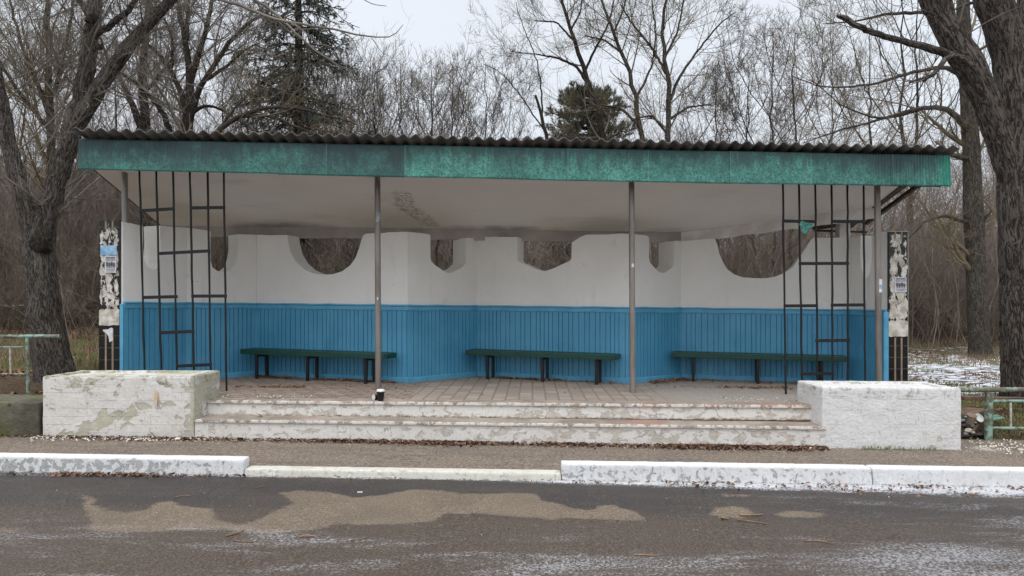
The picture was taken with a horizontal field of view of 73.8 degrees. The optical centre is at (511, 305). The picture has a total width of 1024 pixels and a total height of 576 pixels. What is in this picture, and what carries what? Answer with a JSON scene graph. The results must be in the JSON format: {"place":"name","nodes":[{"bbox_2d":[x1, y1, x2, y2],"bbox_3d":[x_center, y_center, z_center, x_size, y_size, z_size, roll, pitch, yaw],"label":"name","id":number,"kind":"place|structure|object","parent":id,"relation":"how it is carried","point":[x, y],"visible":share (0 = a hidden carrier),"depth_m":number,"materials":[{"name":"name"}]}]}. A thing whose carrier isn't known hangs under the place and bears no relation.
{"place":"outdoors","nodes":[
{"label":"outdoors","id":0,"kind":"place"},
{"bbox_2d":[0,166,219,251],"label":"hills","id":1,"kind":"structure","parent":0,"point":[69,189],"depth_m":196.94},
{"bbox_2d":[0,0,996,269],"label":"sky","id":2,"kind":"structure","parent":0,"point":[431,23],"materials":[{"name":"white"}]},
{"bbox_2d":[0,473,1023,575],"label":"road","id":3,"kind":"structure","parent":0,"point":[126,529],"depth_m":4.73,"materials":[{"name":"grey asphalt"}]},
{"bbox_2d":[0,413,1023,490],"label":"leaf litter","id":4,"kind":"object","parent":3,"relation":"on","point":[448,443],"visible":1,"depth_m":7.27,"materials":[{"name":"brown plant"}]},
{"bbox_2d":[17,393,1023,543],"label":"paint crumbs","id":5,"kind":"object","parent":3,"relation":"on","point":[144,438],"visible":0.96,"depth_m":7.29,"materials":[{"name":"white paint"}]},
{"bbox_2d":[66,375,1017,566],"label":"brown leaves","id":6,"kind":"object","parent":3,"relation":"on","point":[658,381],"visible":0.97,"depth_m":9.60,"materials":[{"name":"brown plant"}]},
{"bbox_2d":[634,554,655,555],"bbox_3d":[0.825,1.551,4.236,0.135,0.012,0.012,0,0,4],"label":"fallen stick","id":7,"kind":"object","parent":3,"relation":"on","point":[643,555],"visible":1,"depth_m":4.23,"materials":[{"name":"brown wood"}]},
{"bbox_2d":[739,514,763,515],"bbox_3d":[1.789,1.562,5.088,0.193,0.015,0.029,0,0,-8],"label":"fallen stick","id":8,"kind":"object","parent":3,"relation":"on","point":[750,514],"visible":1,"depth_m":5.08,"materials":[{"name":"brown wood"}]},
{"bbox_2d":[737,519,766,523],"bbox_3d":[1.735,1.563,4.929,0.204,0.012,0.012,0,0,23],"label":"fallen stick","id":9,"kind":"object","parent":3,"relation":"on","point":[750,521],"visible":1,"depth_m":4.94,"materials":[{"name":"brown wood"}]},
{"bbox_2d":[805,540,833,543],"bbox_3d":[2.037,1.568,4.530,0.180,0.011,0.036,0,0,14],"label":"fallen stick","id":10,"kind":"object","parent":3,"relation":"on","point":[818,540],"visible":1,"depth_m":4.54,"materials":[{"name":"brown wood"}]},
{"bbox_2d":[0,436,1023,474],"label":"pavement","id":11,"kind":"structure","parent":0,"point":[408,455],"depth_m":6.88,"materials":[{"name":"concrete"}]},
{"bbox_2d":[0,453,248,475],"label":"kerb stone","id":12,"kind":"object","parent":11,"relation":"on","point":[202,465],"visible":0.56,"depth_m":6.04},
{"bbox_2d":[43,370,219,438],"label":"planter block","id":13,"kind":"structure","parent":11,"relation":"on","point":[148,403],"depth_m":7.38,"materials":[{"name":"white concrete"}]},
{"bbox_2d":[245,466,560,480],"bbox_3d":[-0.968,1.588,6.111,2.811,0.278,0.155,0,0,0],"label":"kerb stone","id":14,"kind":"object","parent":11,"relation":"on","point":[406,473],"visible":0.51,"depth_m":6.05,"materials":[{"name":"beige paint"}]},
{"bbox_2d":[194,398,825,445],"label":"entrance steps","id":15,"kind":"structure","parent":11,"relation":"on","point":[477,420],"depth_m":7.47,"materials":[{"name":"paint"}]},
{"bbox_2d":[376,389,384,400],"bbox_3d":[-1.490,1.017,7.740,0.096,0.130,0.096,0,0,0],"label":"paper cup","id":16,"kind":"object","parent":15,"relation":"on","point":[380,394],"visible":1,"depth_m":7.71,"materials":[{"name":"black paper"}]},
{"bbox_2d":[561,460,871,484],"bbox_3d":[1.815,1.584,6.111,2.753,0.364,0.156,0,0,0],"label":"kerb stone","id":17,"kind":"object","parent":11,"relation":"on","point":[712,472],"visible":0.56,"depth_m":6.04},
{"bbox_2d":[797,381,960,449],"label":"planter block","id":18,"kind":"structure","parent":11,"relation":"on","point":[882,414],"depth_m":7.40,"materials":[{"name":"white concrete"}]},
{"bbox_2d":[866,465,1023,486],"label":"kerb stone","id":19,"kind":"object","parent":11,"relation":"on","point":[968,476],"visible":0.49,"depth_m":6.04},
{"bbox_2d":[958,387,1023,440],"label":"pipe railing","id":20,"kind":"object","parent":11,"relation":"on","point":[989,428],"visible":0.95,"depth_m":7.96,"materials":[{"name":"green metal"}]},
{"bbox_2d":[0,301,1023,450],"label":"ground","id":21,"kind":"structure","parent":0,"point":[15,383],"depth_m":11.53,"materials":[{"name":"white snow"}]},
{"bbox_2d":[0,394,42,436],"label":"retaining wall","id":22,"kind":"structure","parent":21,"relation":"on","point":[21,414],"depth_m":7.36,"materials":[{"name":"concrete"}]},
{"bbox_2d":[0,334,61,394],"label":"pipe railing","id":23,"kind":"object","parent":21,"relation":"on","point":[26,347],"visible":0.97,"depth_m":8.19,"materials":[{"name":"green metal"}]},
{"bbox_2d":[0,305,98,322],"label":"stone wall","id":24,"kind":"structure","parent":21,"relation":"on","point":[92,317],"depth_m":18.50,"materials":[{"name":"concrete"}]},
{"bbox_2d":[0,28,99,303],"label":"bare sapling","id":25,"kind":"object","parent":21,"relation":"on","point":[25,107],"visible":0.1,"depth_m":21.94,"materials":[{"name":"brown plant"}]},
{"bbox_2d":[0,0,153,251],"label":"bare tree","id":26,"kind":"object","parent":21,"relation":"on","point":[41,120],"visible":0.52,"depth_m":16.91,"materials":[{"name":"brown plant"}]},
{"bbox_2d":[34,5,135,279],"bbox_3d":[-15.043,-5.309,23.897,4.768,11.180,2.821,0,0,31],"label":"bare sapling","id":27,"kind":"object","parent":21,"relation":"on","point":[69,97],"visible":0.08,"depth_m":24.02,"materials":[{"name":"brown plant"}]},
{"bbox_2d":[26,1,169,210],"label":"bare sapling","id":28,"kind":"object","parent":21,"relation":"on","point":[115,92],"visible":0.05,"depth_m":20.94,"materials":[{"name":"brown plant"}]},
{"bbox_2d":[50,0,239,249],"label":"bare tree","id":29,"kind":"object","parent":21,"relation":"on","point":[142,118],"visible":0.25,"depth_m":17.94,"materials":[{"name":"brown plant"}]},
{"bbox_2d":[67,0,317,133],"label":"bare tree","id":30,"kind":"object","parent":21,"relation":"on","point":[192,109],"visible":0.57,"depth_m":15.93,"materials":[{"name":"brown plant"}]},
{"bbox_2d":[0,0,402,382],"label":"bare tree","id":31,"kind":"object","parent":21,"relation":"on","point":[38,221],"visible":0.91,"depth_m":9.35,"materials":[{"name":"brown plant"}]},
{"bbox_2d":[149,14,292,266],"bbox_3d":[-9.393,-4.427,21.832,4.947,9.475,2.530,0,0,-13],"label":"bare sapling","id":32,"kind":"object","parent":21,"relation":"on","point":[206,95],"visible":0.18,"depth_m":21.84,"materials":[{"name":"brown plant"}]},
{"bbox_2d":[203,33,352,133],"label":"bare sapling","id":33,"kind":"object","parent":21,"relation":"on","point":[235,79],"visible":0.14,"depth_m":21.01,"materials":[{"name":"brown plant"}]},
{"bbox_2d":[173,11,385,135],"bbox_3d":[-4.764,-3.258,13.881,4.300,5.419,2.696,0,0,0],"label":"bare tree","id":34,"kind":"object","parent":21,"relation":"on","point":[223,125],"visible":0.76,"depth_m":13.95,"materials":[{"name":"brown plant"}]},
{"bbox_2d":[222,0,376,256],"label":"spruce tree","id":35,"kind":"object","parent":21,"relation":"on","point":[299,4],"visible":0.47,"depth_m":16.89,"materials":[{"name":"green plant"}]},
{"bbox_2d":[270,33,392,240],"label":"bare sapling","id":36,"kind":"object","parent":21,"relation":"on","point":[349,83],"visible":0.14,"depth_m":21.02,"materials":[{"name":"brown plant"}]},
{"bbox_2d":[304,34,416,260],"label":"bare sapling","id":37,"kind":"object","parent":21,"relation":"on","point":[335,99],"visible":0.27,"depth_m":19.46,"materials":[{"name":"brown plant"}]},
{"bbox_2d":[303,42,473,137],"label":"bare sapling","id":38,"kind":"object","parent":21,"relation":"on","point":[362,93],"visible":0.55,"depth_m":18.77,"materials":[{"name":"brown plant"}]},
{"bbox_2d":[324,30,482,137],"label":"bare sapling","id":39,"kind":"object","parent":21,"relation":"on","point":[392,96],"visible":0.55,"depth_m":18.79,"materials":[{"name":"brown plant"}]},
{"bbox_2d":[335,43,501,266],"bbox_3d":[-2.445,-3.099,17.215,4.417,7.813,3.227,0,0,0],"label":"bare sapling","id":40,"kind":"object","parent":21,"relation":"on","point":[437,243],"visible":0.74,"depth_m":16.95,"materials":[{"name":"brown plant"}]},
{"bbox_2d":[393,55,511,264],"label":"bare sapling","id":41,"kind":"object","parent":21,"relation":"on","point":[434,95],"visible":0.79,"depth_m":16.96,"materials":[{"name":"brown plant"}]},
{"bbox_2d":[420,75,535,139],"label":"bare sapling","id":42,"kind":"object","parent":21,"relation":"on","point":[481,119],"visible":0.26,"depth_m":21.83,"materials":[{"name":"brown plant"}]},
{"bbox_2d":[415,23,543,139],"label":"bare sapling","id":43,"kind":"object","parent":21,"relation":"on","point":[494,110],"visible":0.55,"depth_m":19.71,"materials":[{"name":"brown plant"}]},
{"bbox_2d":[0,0,998,347],"bbox_3d":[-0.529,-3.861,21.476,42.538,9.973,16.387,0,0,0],"label":"thicket","id":44,"kind":"object","parent":21,"relation":"on","point":[740,239],"visible":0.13,"depth_m":18.36,"materials":[{"name":"brown plant"}]},
{"bbox_2d":[0,185,998,332],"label":"brushwood","id":45,"kind":"object","parent":21,"relation":"on","point":[651,249],"visible":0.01,"depth_m":21.99,"materials":[{"name":"brown plant"}]},
{"bbox_2d":[0,193,1000,348],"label":"undergrowth","id":46,"kind":"object","parent":21,"relation":"on","point":[71,297],"visible":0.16,"depth_m":16.97,"materials":[{"name":"brown plant"}]},
{"bbox_2d":[215,376,800,402],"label":"platform","id":47,"kind":"structure","parent":21,"relation":"on","point":[473,388],"depth_m":8.80,"materials":[{"name":"brick"}]},
{"bbox_2d":[240,348,396,383],"bbox_3d":[-2.784,0.865,9.738,2.374,0.462,0.312,0,0,18],"label":"bench","id":48,"kind":"object","parent":47,"relation":"on","point":[367,356],"visible":0.93,"depth_m":9.64,"materials":[{"name":"green paint"}]},
{"bbox_2d":[72,127,959,393],"bbox_3d":[0.005,-0.405,9.699,10.930,3.410,3.256,0,0,0],"label":"bus shelter","id":49,"kind":"object","parent":47,"relation":"on","point":[171,297],"visible":0.97,"depth_m":9.69,"materials":[{"name":"plaster"},{"name":"painted wood"},{"name":"painted metal"}]},
{"bbox_2d":[103,328,112,341],"bbox_3d":[-5.088,0.373,8.595,0.125,0.185,0.002,0,0,0],"label":"torn paper","id":50,"kind":"object","parent":49,"relation":"attached to","point":[109,332],"visible":1,"depth_m":8.59,"materials":[{"name":"white paper"}]},
{"bbox_2d":[100,245,116,254],"bbox_3d":[-5.079,-0.696,8.594,0.208,0.123,0.005,0,0,0],"label":"poster","id":51,"kind":"object","parent":49,"relation":"attached to","point":[108,249],"visible":1,"depth_m":8.59,"materials":[{"name":"blue paper"}]},
{"bbox_2d":[105,256,115,272],"bbox_3d":[-5.054,-0.518,8.591,0.149,0.219,0.009,0,0,0],"label":"notice","id":52,"kind":"object","parent":49,"relation":"attached to","point":[110,264],"visible":1,"depth_m":8.59,"materials":[{"name":"white paper"}]},
{"bbox_2d":[799,221,812,233],"bbox_3d":[3.734,-0.988,8.656,0.174,0.169,0.027,0,0,0],"label":"plastic scrap","id":53,"kind":"object","parent":49,"relation":"attached to","point":[805,226],"visible":1,"depth_m":8.66,"materials":[{"name":"teal plastic"}]},
{"bbox_2d":[894,277,906,291],"bbox_3d":[5.130,-0.273,9.011,0.162,0.203,0.009,0,0,0],"label":"notice","id":54,"kind":"object","parent":49,"relation":"attached to","point":[900,284],"visible":1,"depth_m":9.01,"materials":[{"name":"white paper"}]},
{"bbox_2d":[465,349,620,384],"bbox_3d":[0.429,0.896,9.966,2.284,0.461,0.312,0,0,20],"label":"bench","id":55,"kind":"object","parent":47,"relation":"on","point":[542,355],"visible":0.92,"depth_m":9.83,"materials":[{"name":"green paint"}]},
{"bbox_2d":[672,351,846,383],"bbox_3d":[3.582,0.926,9.979,2.415,0.462,0.312,0,0,15],"label":"bench","id":56,"kind":"object","parent":47,"relation":"on","point":[693,355],"visible":0.89,"depth_m":9.86,"materials":[{"name":"green paint"}]},
{"bbox_2d":[471,0,561,267],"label":"bare tree","id":57,"kind":"object","parent":21,"relation":"on","point":[542,124],"visible":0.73,"depth_m":17.97,"materials":[{"name":"brown plant"}]},
{"bbox_2d":[464,0,632,141],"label":"bare tree","id":58,"kind":"object","parent":21,"relation":"on","point":[585,76],"visible":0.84,"depth_m":18.97,"materials":[{"name":"brown plant"}]},
{"bbox_2d":[530,79,653,266],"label":"pine tree","id":59,"kind":"object","parent":21,"relation":"on","point":[580,125],"visible":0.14,"depth_m":20.43,"materials":[{"name":"green plant"}]},
{"bbox_2d":[513,0,684,258],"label":"bare tree","id":60,"kind":"object","parent":21,"relation":"on","point":[630,85],"visible":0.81,"depth_m":18.97,"materials":[{"name":"brown plant"}]},
{"bbox_2d":[579,0,783,142],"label":"bare tree","id":61,"kind":"object","parent":21,"relation":"on","point":[667,78],"visible":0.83,"depth_m":18.93,"materials":[{"name":"brown plant"}]},
{"bbox_2d":[653,48,801,249],"bbox_3d":[6.414,-3.264,20.250,4.311,8.521,2.174,0,0,0],"label":"bare sapling","id":62,"kind":"object","parent":21,"relation":"on","point":[703,101],"visible":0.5,"depth_m":20.06,"materials":[{"name":"brown plant"}]},
{"bbox_2d":[654,19,825,277],"bbox_3d":[6.655,-3.685,19.871,5.427,9.374,2.710,0,0,0],"label":"bare sapling","id":63,"kind":"object","parent":21,"relation":"on","point":[742,63],"visible":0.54,"depth_m":19.81,"materials":[{"name":"brown plant"}]},
{"bbox_2d":[692,0,854,276],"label":"bare sapling","id":64,"kind":"object","parent":21,"relation":"on","point":[733,111],"visible":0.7,"depth_m":18.98,"materials":[{"name":"brown plant"}]},
{"bbox_2d":[714,0,878,266],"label":"bare sapling","id":65,"kind":"object","parent":21,"relation":"on","point":[792,87],"visible":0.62,"depth_m":19.51,"materials":[{"name":"brown plant"}]},
{"bbox_2d":[756,30,913,237],"bbox_3d":[9.811,-3.917,20.869,4.753,9.717,2.890,0,0,11],"label":"bare sapling","id":66,"kind":"object","parent":21,"relation":"on","point":[827,79],"visible":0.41,"depth_m":20.76,"materials":[{"name":"brown plant"}]},
{"bbox_2d":[717,0,997,358],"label":"bare tree","id":67,"kind":"object","parent":21,"relation":"on","point":[974,219],"visible":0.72,"depth_m":14.45,"materials":[{"name":"brown plant"}]},
{"bbox_2d":[790,15,940,235],"bbox_3d":[12.027,-4.696,22.549,5.102,11.013,2.856,0,0,0],"label":"bare sapling","id":68,"kind":"object","parent":21,"relation":"on","point":[869,87],"visible":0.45,"depth_m":22.89,"materials":[{"name":"brown plant"}]},
{"bbox_2d":[806,0,952,278],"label":"bare sapling","id":69,"kind":"object","parent":21,"relation":"on","point":[902,57],"visible":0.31,"depth_m":23.94,"materials":[{"name":"brown plant"}]},
{"bbox_2d":[804,0,1023,407],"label":"bare tree","id":70,"kind":"object","parent":21,"relation":"on","point":[996,99],"visible":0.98,"depth_m":9.13,"materials":[{"name":"brown plant"}]},
{"bbox_2d":[855,0,989,323],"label":"bare sapling","id":71,"kind":"object","parent":21,"relation":"on","point":[917,86],"visible":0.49,"depth_m":24.99,"materials":[{"name":"brown plant"}]},
{"bbox_2d":[929,28,997,243],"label":"bare sapling","id":72,"kind":"object","parent":21,"relation":"on","point":[954,121],"visible":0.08,"depth_m":21.72,"materials":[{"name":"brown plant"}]},
{"bbox_2d":[961,407,995,437],"bbox_3d":[5.545,1.407,8.286,0.527,0.299,0.608,0,0,0],"label":"rock pile","id":73,"kind":"object","parent":21,"relation":"on","point":[976,428],"visible":0.72,"depth_m":8.13,"materials":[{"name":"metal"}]},
{"bbox_2d":[966,413,977,424],"bbox_3d":[5.404,1.338,8.025,0.107,0.134,0.122,0,0,0],"label":"paper cup","id":74,"kind":"object","parent":73,"relation":"in","point":[971,419],"visible":1,"depth_m":8.01,"materials":[{"name":"beige paper"}]},
{"bbox_2d":[976,414,983,421],"bbox_3d":[5.510,1.328,8.044,0.109,0.098,0.068,0,0,0],"label":"cup lid","id":75,"kind":"object","parent":73,"relation":"on","point":[980,418],"visible":1,"depth_m":8.04,"materials":[{"name":"white plastic"}]},
{"bbox_2d":[961,396,1023,400],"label":"wooden plank","id":76,"kind":"object","parent":21,"relation":"on","point":[980,398],"visible":0.57,"depth_m":8.71,"materials":[{"name":"brown wood"}]},
{"bbox_2d":[993,415,1003,420],"bbox_3d":[5.838,1.363,8.272,0.365,0.046,0.143,0,0,-26],"label":"plastic sheet","id":77,"kind":"object","parent":21,"relation":"on","point":[996,417],"visible":0.65,"depth_m":8.25,"materials":[{"name":"green plastic"}]},
{"bbox_2d":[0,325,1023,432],"bbox_3d":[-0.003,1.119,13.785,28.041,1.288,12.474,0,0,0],"label":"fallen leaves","id":78,"kind":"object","parent":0,"point":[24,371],"depth_m":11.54,"materials":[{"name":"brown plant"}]}
]}

